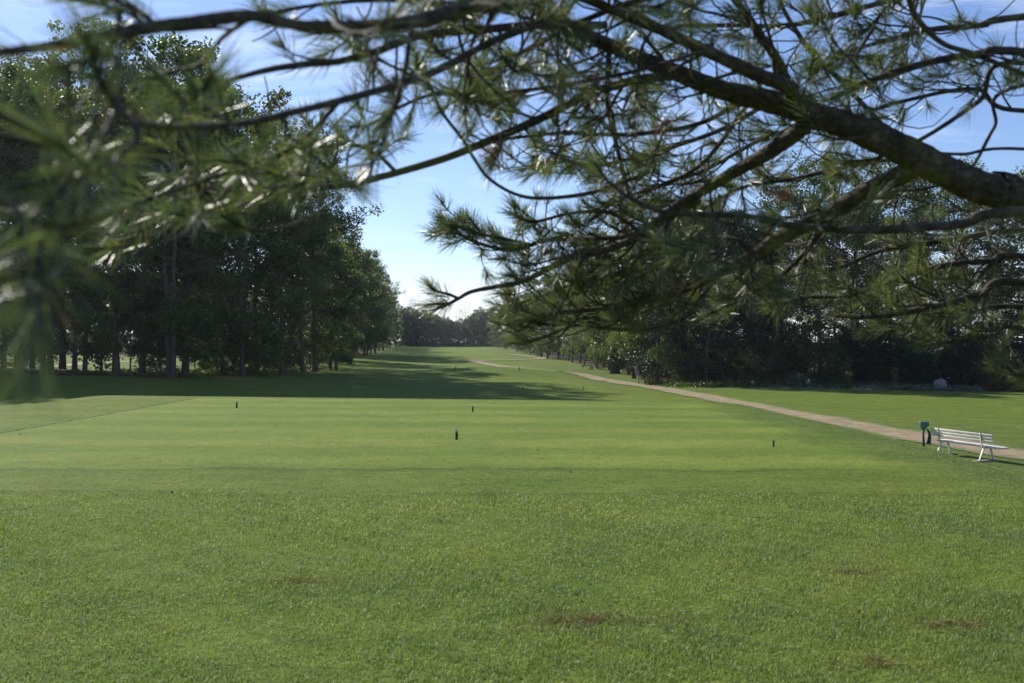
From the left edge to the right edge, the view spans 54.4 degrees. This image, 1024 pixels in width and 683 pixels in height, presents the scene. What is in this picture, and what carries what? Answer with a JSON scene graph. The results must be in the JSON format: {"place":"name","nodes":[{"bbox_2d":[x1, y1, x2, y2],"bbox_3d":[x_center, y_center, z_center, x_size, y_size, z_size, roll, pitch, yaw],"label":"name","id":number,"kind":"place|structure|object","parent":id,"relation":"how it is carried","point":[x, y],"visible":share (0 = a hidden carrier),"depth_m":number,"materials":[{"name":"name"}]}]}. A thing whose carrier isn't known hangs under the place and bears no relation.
{"place":"outdoors","nodes":[
{"label":"outdoors","id":0,"kind":"place"},
{"bbox_2d":[0,342,1023,682],"bbox_3d":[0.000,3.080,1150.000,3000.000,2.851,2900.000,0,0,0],"label":"ground","id":1,"kind":"structure","parent":0,"point":[438,378],"depth_m":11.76,"materials":[{"name":"green plant"}]},
{"bbox_2d":[0,135,74,368],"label":"broadleaf tree","id":2,"kind":"object","parent":1,"relation":"on","point":[16,154],"visible":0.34,"depth_m":68.31,"materials":[{"name":"green plant"}]},
{"bbox_2d":[6,324,69,371],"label":"bush","id":3,"kind":"object","parent":1,"relation":"on","point":[10,336],"visible":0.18,"depth_m":69.71,"materials":[{"name":"green plant"}]},
{"bbox_2d":[0,53,91,360],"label":"broadleaf tree","id":4,"kind":"object","parent":1,"relation":"on","point":[7,100],"visible":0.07,"depth_m":74.88,"materials":[{"name":"green plant"}]},
{"bbox_2d":[0,56,102,368],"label":"broadleaf tree","id":5,"kind":"object","parent":1,"relation":"on","point":[4,359],"visible":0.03,"depth_m":76.29,"materials":[{"name":"green plant"}]},
{"bbox_2d":[0,53,103,368],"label":"broadleaf tree","id":6,"kind":"object","parent":1,"relation":"on","point":[45,58],"visible":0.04,"depth_m":75.84,"materials":[{"name":"green plant"}]},
{"bbox_2d":[0,58,128,371],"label":"broadleaf tree","id":7,"kind":"object","parent":1,"relation":"on","point":[9,69],"visible":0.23,"depth_m":67.59,"materials":[{"name":"green plant"}]},
{"bbox_2d":[1,66,131,371],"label":"broadleaf tree","id":8,"kind":"object","parent":1,"relation":"on","point":[75,361],"visible":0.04,"depth_m":73.16,"materials":[{"name":"green plant"}]},
{"bbox_2d":[0,58,133,368],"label":"broadleaf tree","id":9,"kind":"object","parent":1,"relation":"on","point":[62,363],"visible":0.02,"depth_m":79.37,"materials":[{"name":"green plant"}]},
{"bbox_2d":[0,81,141,371],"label":"broadleaf tree","id":10,"kind":"object","parent":1,"relation":"on","point":[77,275],"visible":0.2,"depth_m":69.42,"materials":[{"name":"green plant"}]},
{"bbox_2d":[20,120,162,372],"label":"broadleaf tree","id":11,"kind":"object","parent":1,"relation":"on","point":[87,348],"visible":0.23,"depth_m":69.24,"materials":[{"name":"green plant"}]},
{"bbox_2d":[55,187,138,369],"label":"broadleaf tree","id":12,"kind":"object","parent":1,"relation":"on","point":[80,336],"visible":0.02,"depth_m":79.59,"materials":[{"name":"green plant"}]},
{"bbox_2d":[24,13,187,375],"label":"broadleaf tree","id":13,"kind":"object","parent":1,"relation":"on","point":[117,369],"visible":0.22,"depth_m":66.73,"materials":[{"name":"green plant"}]},
{"bbox_2d":[96,289,159,376],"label":"young tree","id":14,"kind":"object","parent":1,"relation":"on","point":[122,306],"visible":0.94,"depth_m":67.34,"materials":[{"name":"green plant"}]},
{"bbox_2d":[49,33,224,375],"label":"broadleaf tree","id":15,"kind":"object","parent":1,"relation":"on","point":[165,42],"visible":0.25,"depth_m":68.81,"materials":[{"name":"green plant"}]},
{"bbox_2d":[97,115,194,369],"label":"broadleaf tree","id":16,"kind":"object","parent":1,"relation":"on","point":[136,321],"depth_m":79.38,"materials":[{"name":"green plant"}]},
{"bbox_2d":[74,77,219,375],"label":"broadleaf tree","id":17,"kind":"object","parent":1,"relation":"on","point":[156,354],"visible":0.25,"depth_m":68.27,"materials":[{"name":"green plant"}]},
{"bbox_2d":[124,338,171,372],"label":"bush","id":18,"kind":"object","parent":1,"relation":"on","point":[132,355],"visible":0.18,"depth_m":77.13,"materials":[{"name":"green plant"}]},
{"bbox_2d":[123,284,190,376],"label":"young tree","id":19,"kind":"object","parent":1,"relation":"on","point":[142,346],"visible":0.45,"depth_m":69.29,"materials":[{"name":"green plant"}]},
{"bbox_2d":[73,17,261,376],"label":"broadleaf tree","id":20,"kind":"object","parent":1,"relation":"on","point":[209,330],"visible":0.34,"depth_m":68.74,"materials":[{"name":"green plant"}]},
{"bbox_2d":[89,45,252,377],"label":"broadleaf tree","id":21,"kind":"object","parent":1,"relation":"on","point":[207,266],"visible":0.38,"depth_m":67.66,"materials":[{"name":"green plant"}]},
{"bbox_2d":[0,353,362,376],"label":"undergrowth","id":22,"kind":"object","parent":1,"relation":"on","point":[123,369],"visible":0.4,"depth_m":74.92,"materials":[{"name":"green plant"}]},
{"bbox_2d":[128,119,234,369],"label":"broadleaf tree","id":23,"kind":"object","parent":1,"relation":"on","point":[138,340],"visible":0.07,"depth_m":75.27,"materials":[{"name":"green plant"}]},
{"bbox_2d":[99,68,271,374],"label":"broadleaf tree","id":24,"kind":"object","parent":1,"relation":"on","point":[185,363],"visible":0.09,"depth_m":74.55,"materials":[{"name":"green plant"}]},
{"bbox_2d":[133,133,239,364],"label":"broadleaf tree","id":25,"kind":"object","parent":1,"relation":"on","point":[192,297],"visible":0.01,"depth_m":84.33,"materials":[{"name":"green plant"}]},
{"bbox_2d":[176,350,207,373],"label":"bush","id":26,"kind":"object","parent":1,"relation":"on","point":[194,367],"visible":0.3,"depth_m":77.87,"materials":[{"name":"green plant"}]},
{"bbox_2d":[179,140,282,371],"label":"broadleaf tree","id":27,"kind":"object","parent":1,"relation":"on","point":[219,293],"visible":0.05,"depth_m":80.71,"materials":[{"name":"green plant"}]},
{"bbox_2d":[207,338,261,375],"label":"bush","id":28,"kind":"object","parent":1,"relation":"on","point":[234,352],"visible":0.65,"depth_m":76.76,"materials":[{"name":"green plant"}]},
{"bbox_2d":[205,334,266,372],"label":"bush","id":29,"kind":"object","parent":1,"relation":"on","point":[228,358],"visible":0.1,"depth_m":80.72,"materials":[{"name":"green plant"}]},
{"bbox_2d":[179,103,312,375],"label":"broadleaf tree","id":30,"kind":"object","parent":1,"relation":"on","point":[241,333],"visible":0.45,"depth_m":75.33,"materials":[{"name":"green plant"}]},
{"bbox_2d":[178,84,321,369],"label":"broadleaf tree","id":31,"kind":"object","parent":1,"relation":"on","point":[280,94],"visible":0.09,"depth_m":86.49,"materials":[{"name":"green plant"}]},
{"bbox_2d":[224,339,276,374],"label":"bush","id":32,"kind":"object","parent":1,"relation":"on","point":[253,367],"visible":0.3,"depth_m":79.55,"materials":[{"name":"green plant"}]},
{"bbox_2d":[200,137,319,369],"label":"broadleaf tree","id":33,"kind":"object","parent":1,"relation":"on","point":[255,297],"visible":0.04,"depth_m":90.12,"materials":[{"name":"green plant"}]},
{"bbox_2d":[261,334,306,371],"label":"bush","id":34,"kind":"object","parent":1,"relation":"on","point":[298,362],"visible":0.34,"depth_m":88.94,"materials":[{"name":"green plant"}]},
{"bbox_2d":[234,122,343,374],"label":"broadleaf tree","id":35,"kind":"object","parent":1,"relation":"on","point":[279,273],"visible":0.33,"depth_m":79.41,"materials":[{"name":"green plant"}]},
{"bbox_2d":[245,163,348,372],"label":"broadleaf tree","id":36,"kind":"object","parent":1,"relation":"on","point":[330,266],"visible":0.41,"depth_m":87.01,"materials":[{"name":"green plant"}]},
{"bbox_2d":[262,119,383,371],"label":"broadleaf tree","id":37,"kind":"object","parent":1,"relation":"on","point":[342,220],"visible":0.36,"depth_m":91.39,"materials":[{"name":"green plant"}]},
{"bbox_2d":[284,213,362,366],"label":"broadleaf tree","id":38,"kind":"object","parent":1,"relation":"on","point":[333,349],"visible":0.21,"depth_m":98.05,"materials":[{"name":"green plant"}]},
{"bbox_2d":[304,233,368,369],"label":"broadleaf tree","id":39,"kind":"object","parent":1,"relation":"on","point":[350,320],"visible":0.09,"depth_m":111.74,"materials":[{"name":"green plant"}]},
{"bbox_2d":[301,212,374,370],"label":"broadleaf tree","id":40,"kind":"object","parent":1,"relation":"on","point":[344,357],"visible":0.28,"depth_m":106.99,"materials":[{"name":"green plant"}]},
{"bbox_2d":[346,252,373,355],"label":"broadleaf tree","id":41,"kind":"object","parent":1,"relation":"on","point":[366,310],"visible":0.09,"depth_m":165.01,"materials":[{"name":"green plant"}]},
{"bbox_2d":[336,249,386,362],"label":"broadleaf tree","id":42,"kind":"object","parent":1,"relation":"on","point":[367,253],"visible":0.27,"depth_m":134.11,"materials":[{"name":"green plant"}]},
{"bbox_2d":[352,248,386,355],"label":"broadleaf tree","id":43,"kind":"object","parent":1,"relation":"on","point":[370,343],"visible":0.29,"depth_m":173.88,"materials":[{"name":"green plant"}]},
{"bbox_2d":[362,264,388,354],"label":"broadleaf tree","id":44,"kind":"object","parent":1,"relation":"on","point":[384,329],"visible":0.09,"depth_m":186.68,"materials":[{"name":"green plant"}]},
{"bbox_2d":[354,247,402,354],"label":"broadleaf tree","id":45,"kind":"object","parent":1,"relation":"on","point":[374,255],"visible":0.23,"depth_m":178.94,"materials":[{"name":"green plant"}]},
{"bbox_2d":[373,268,405,353],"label":"broadleaf tree","id":46,"kind":"object","parent":1,"relation":"on","point":[392,302],"visible":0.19,"depth_m":214.08,"materials":[{"name":"green plant"}]},
{"bbox_2d":[394,308,412,346],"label":"broadleaf tree","id":47,"kind":"object","parent":1,"relation":"on","point":[405,321],"visible":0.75,"depth_m":401.90,"materials":[{"name":"green plant"}]},
{"bbox_2d":[397,306,420,346],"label":"broadleaf tree","id":48,"kind":"object","parent":1,"relation":"on","point":[414,326],"visible":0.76,"depth_m":404.33,"materials":[{"name":"green plant"}]},
{"bbox_2d":[406,308,427,346],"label":"broadleaf tree","id":49,"kind":"object","parent":1,"relation":"on","point":[416,332],"visible":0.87,"depth_m":404.05,"materials":[{"name":"green plant"}]},
{"bbox_2d":[409,311,431,346],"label":"broadleaf tree","id":50,"kind":"object","parent":1,"relation":"on","point":[422,333],"visible":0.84,"depth_m":404.99,"materials":[{"name":"green plant"}]},
{"bbox_2d":[419,311,440,346],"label":"broadleaf tree","id":51,"kind":"object","parent":1,"relation":"on","point":[427,339],"visible":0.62,"depth_m":405.19,"materials":[{"name":"green plant"}]},
{"bbox_2d":[425,315,445,346],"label":"broadleaf tree","id":52,"kind":"object","parent":1,"relation":"on","point":[435,335],"visible":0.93,"depth_m":400.74,"materials":[{"name":"green plant"}]},
{"bbox_2d":[438,318,455,346],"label":"broadleaf tree","id":53,"kind":"object","parent":1,"relation":"on","point":[442,325],"visible":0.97,"depth_m":399.26,"materials":[{"name":"green plant"}]},
{"bbox_2d":[442,319,461,346],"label":"broadleaf tree","id":54,"kind":"object","parent":1,"relation":"on","point":[458,331],"visible":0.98,"depth_m":398.77,"materials":[{"name":"green plant"}]},
{"bbox_2d":[460,313,484,346],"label":"broadleaf tree","id":55,"kind":"object","parent":1,"relation":"on","point":[471,327],"visible":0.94,"depth_m":401.43,"materials":[{"name":"green plant"}]},
{"bbox_2d":[474,310,497,346],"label":"broadleaf tree","id":56,"kind":"object","parent":1,"relation":"on","point":[485,330],"visible":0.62,"depth_m":401.08,"materials":[{"name":"green plant"}]},
{"bbox_2d":[0,0,1023,423],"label":"pine tree","id":57,"kind":"object","parent":1,"relation":"on","point":[480,90],"visible":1,"depth_m":2.88,"materials":[{"name":"green plant"}]},
{"bbox_2d":[519,278,555,356],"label":"broadleaf tree","id":58,"kind":"object","parent":1,"relation":"on","point":[535,351],"visible":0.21,"depth_m":199.87,"materials":[{"name":"green plant"}]},
{"bbox_2d":[523,272,559,358],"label":"broadleaf tree","id":59,"kind":"object","parent":1,"relation":"on","point":[548,353],"visible":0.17,"depth_m":187.06,"materials":[{"name":"green plant"}]},
{"bbox_2d":[533,274,570,359],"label":"broadleaf tree","id":60,"kind":"object","parent":1,"relation":"on","point":[547,347],"visible":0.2,"depth_m":181.25,"materials":[{"name":"green plant"}]},
{"bbox_2d":[558,282,583,361],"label":"broadleaf tree","id":61,"kind":"object","parent":1,"relation":"on","point":[571,348],"visible":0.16,"depth_m":160.74,"materials":[{"name":"green plant"}]},
{"bbox_2d":[559,265,592,362],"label":"broadleaf tree","id":62,"kind":"object","parent":1,"relation":"on","point":[576,337],"visible":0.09,"depth_m":154.12,"materials":[{"name":"green plant"}]},
{"bbox_2d":[565,263,606,366],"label":"broadleaf tree","id":63,"kind":"object","parent":1,"relation":"on","point":[584,348],"visible":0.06,"depth_m":133.49,"materials":[{"name":"green plant"}]},
{"bbox_2d":[581,346,607,369],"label":"bush","id":64,"kind":"object","parent":1,"relation":"on","point":[602,363],"visible":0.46,"depth_m":117.89,"materials":[{"name":"green plant"}]},
{"bbox_2d":[205,566,1020,670],"bbox_3d":[0.502,1.673,6.195,5.463,0.144,2.460,0,0,0],"label":"dry thatch","id":65,"kind":"object","parent":1,"relation":"on","point":[588,618],"visible":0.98,"depth_m":5.97,"materials":[{"name":"brown plant"}]},
{"bbox_2d":[585,225,643,372],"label":"broadleaf tree","id":66,"kind":"object","parent":1,"relation":"on","point":[593,357],"visible":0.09,"depth_m":107.59,"materials":[{"name":"green plant"}]},
{"bbox_2d":[574,280,660,373],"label":"broadleaf tree","id":67,"kind":"object","parent":1,"relation":"on","point":[615,369],"visible":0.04,"depth_m":105.28,"materials":[{"name":"green plant"}]},
{"bbox_2d":[604,297,642,378],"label":"broadleaf tree","id":68,"kind":"object","parent":1,"relation":"on","point":[611,336],"visible":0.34,"depth_m":93.40,"materials":[{"name":"green plant"}]},
{"bbox_2d":[595,240,655,373],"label":"broadleaf tree","id":69,"kind":"object","parent":1,"relation":"on","point":[620,365],"visible":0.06,"depth_m":104.03,"materials":[{"name":"green plant"}]},
{"bbox_2d":[610,239,670,375],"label":"broadleaf tree","id":70,"kind":"object","parent":1,"relation":"on","point":[638,338],"visible":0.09,"depth_m":99.83,"materials":[{"name":"green plant"}]},
{"bbox_2d":[609,224,712,382],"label":"evergreen tree","id":71,"kind":"object","parent":1,"relation":"on","point":[641,360],"visible":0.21,"depth_m":84.63,"materials":[{"name":"green plant"}]},
{"bbox_2d":[636,340,691,383],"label":"bush","id":72,"kind":"object","parent":1,"relation":"on","point":[670,362],"visible":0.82,"depth_m":82.82,"materials":[{"name":"green plant"}]},
{"bbox_2d":[624,196,730,379],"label":"tree","id":73,"kind":"object","parent":1,"relation":"on","point":[674,339],"visible":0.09,"depth_m":87.97,"materials":[{"name":"green plant"}]},
{"bbox_2d":[648,333,709,382],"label":"bush","id":74,"kind":"object","parent":1,"relation":"on","point":[692,350],"visible":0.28,"depth_m":85.17,"materials":[{"name":"green plant"}]},
{"bbox_2d":[655,203,767,383],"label":"broadleaf tree","id":75,"kind":"object","parent":1,"relation":"on","point":[693,361],"visible":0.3,"depth_m":83.68,"materials":[{"name":"green plant"}]},
{"bbox_2d":[684,207,791,380],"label":"evergreen tree","id":76,"kind":"object","parent":1,"relation":"on","point":[730,284],"visible":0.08,"depth_m":91.14,"materials":[{"name":"green plant"}]},
{"bbox_2d":[704,222,804,381],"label":"evergreen tree","id":77,"kind":"object","parent":1,"relation":"on","point":[765,260],"visible":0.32,"depth_m":86.24,"materials":[{"name":"green plant"}]},
{"bbox_2d":[736,235,812,379],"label":"broadleaf tree","id":78,"kind":"object","parent":1,"relation":"on","point":[783,324],"visible":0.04,"depth_m":91.20,"materials":[{"name":"green plant"}]},
{"bbox_2d":[735,184,830,379],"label":"broadleaf tree","id":79,"kind":"object","parent":1,"relation":"on","point":[778,206],"visible":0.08,"depth_m":94.15,"materials":[{"name":"green plant"}]},
{"bbox_2d":[767,328,838,383],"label":"bush","id":80,"kind":"object","parent":1,"relation":"on","point":[797,341],"visible":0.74,"depth_m":83.33,"materials":[{"name":"green plant"}]},
{"bbox_2d":[794,284,843,352],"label":"broadleaf tree","id":81,"kind":"object","parent":1,"relation":"on","point":[814,318],"visible":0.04,"depth_m":120.53,"materials":[{"name":"green plant"}]},
{"bbox_2d":[767,150,874,378],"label":"broadleaf tree","id":82,"kind":"object","parent":1,"relation":"on","point":[814,184],"visible":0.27,"depth_m":91.76,"materials":[{"name":"green plant"}]},
{"bbox_2d":[794,193,876,355],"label":"broadleaf tree","id":83,"kind":"object","parent":1,"relation":"on","point":[834,330],"visible":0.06,"depth_m":100.35,"materials":[{"name":"green plant"}]},
{"bbox_2d":[663,378,1023,390],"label":"undergrowth","id":84,"kind":"object","parent":1,"relation":"on","point":[690,382],"visible":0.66,"depth_m":78.93,"materials":[{"name":"green plant"}]},
{"bbox_2d":[817,326,874,382],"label":"spruce tree","id":85,"kind":"object","parent":1,"relation":"on","point":[847,341],"visible":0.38,"depth_m":85.29,"materials":[{"name":"green plant"}]},
{"bbox_2d":[788,152,917,352],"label":"broadleaf tree","id":86,"kind":"object","parent":1,"relation":"on","point":[860,246],"visible":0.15,"depth_m":95.41,"materials":[{"name":"green plant"}]},
{"bbox_2d":[760,383,990,391],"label":"groundcover","id":87,"kind":"object","parent":1,"relation":"on","point":[924,387],"visible":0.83,"depth_m":76.10,"materials":[{"name":"green plant"}]},
{"bbox_2d":[852,318,911,386],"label":"spruce tree","id":88,"kind":"object","parent":1,"relation":"on","point":[875,359],"visible":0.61,"depth_m":84.06,"materials":[{"name":"green plant"}]},
{"bbox_2d":[822,162,969,365],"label":"broadleaf tree","id":89,"kind":"object","parent":1,"relation":"on","point":[874,220],"visible":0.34,"depth_m":90.71,"materials":[{"name":"green plant"}]},
{"bbox_2d":[840,179,982,351],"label":"broadleaf tree","id":90,"kind":"object","parent":1,"relation":"on","point":[951,217],"visible":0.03,"depth_m":96.40,"materials":[{"name":"green plant"}]},
{"bbox_2d":[885,319,941,384],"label":"spruce tree","id":91,"kind":"object","parent":1,"relation":"on","point":[916,374],"visible":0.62,"depth_m":82.17,"materials":[{"name":"green plant"}]},
{"bbox_2d":[914,314,980,385],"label":"spruce tree","id":92,"kind":"object","parent":1,"relation":"on","point":[944,358],"visible":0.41,"depth_m":83.70,"materials":[{"name":"green plant"}]},
{"bbox_2d":[901,155,1014,374],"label":"broadleaf tree","id":93,"kind":"object","parent":1,"relation":"on","point":[981,242],"visible":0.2,"depth_m":91.54,"materials":[{"name":"green plant"}]},
{"bbox_2d":[930,427,1009,461],"bbox_3d":[13.800,3.136,30.135,0.780,0.901,2.570,0,0,-19],"label":"park bench","id":94,"kind":"object","parent":1,"relation":"on","point":[980,439],"visible":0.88,"depth_m":29.91,"materials":[{"name":"metal"}]},
{"bbox_2d":[946,321,1006,386],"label":"spruce tree","id":95,"kind":"object","parent":1,"relation":"on","point":[977,355],"visible":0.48,"depth_m":82.47,"materials":[{"name":"green plant"}]},
{"bbox_2d":[948,175,1023,361],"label":"broadleaf tree","id":96,"kind":"object","parent":1,"relation":"on","point":[977,266],"visible":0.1,"depth_m":97.09,"materials":[{"name":"green plant"}]},
{"bbox_2d":[978,378,1007,391],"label":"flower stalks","id":97,"kind":"object","parent":1,"relation":"on","point":[991,384],"visible":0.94,"depth_m":76.70,"materials":[{"name":"green plant"}]},
{"bbox_2d":[963,164,1023,368],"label":"broadleaf tree","id":98,"kind":"object","parent":1,"relation":"on","point":[1010,294],"visible":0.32,"depth_m":92.03,"materials":[{"name":"green plant"}]},
{"bbox_2d":[972,347,1023,390],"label":"bush","id":99,"kind":"object","parent":1,"relation":"on","point":[999,370],"visible":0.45,"depth_m":78.88,"materials":[{"name":"green plant"}]},
{"bbox_2d":[978,264,1023,366],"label":"broadleaf tree","id":100,"kind":"object","parent":1,"relation":"on","point":[1003,311],"visible":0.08,"depth_m":116.89,"materials":[{"name":"green plant"}]},
{"bbox_2d":[988,309,1023,388],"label":"spruce tree","id":101,"kind":"object","parent":1,"relation":"on","point":[1017,344],"visible":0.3,"depth_m":84.63,"materials":[{"name":"green plant"}]},
{"bbox_2d":[0,0,1023,342],"label":"sky","id":102,"kind":"structure","parent":0,"point":[407,258],"materials":[{"name":"blue"}]},
{"bbox_2d":[2,397,1022,619],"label":"fallen leaves","id":103,"kind":"object","parent":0,"point":[444,516],"visible":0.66,"depth_m":8.02,"materials":[{"name":"brown plant"}]},
{"bbox_2d":[461,354,1023,459],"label":"path","id":104,"kind":"structure","parent":0,"point":[909,435],"depth_m":43.09,"materials":[{"name":"beige gravel"}]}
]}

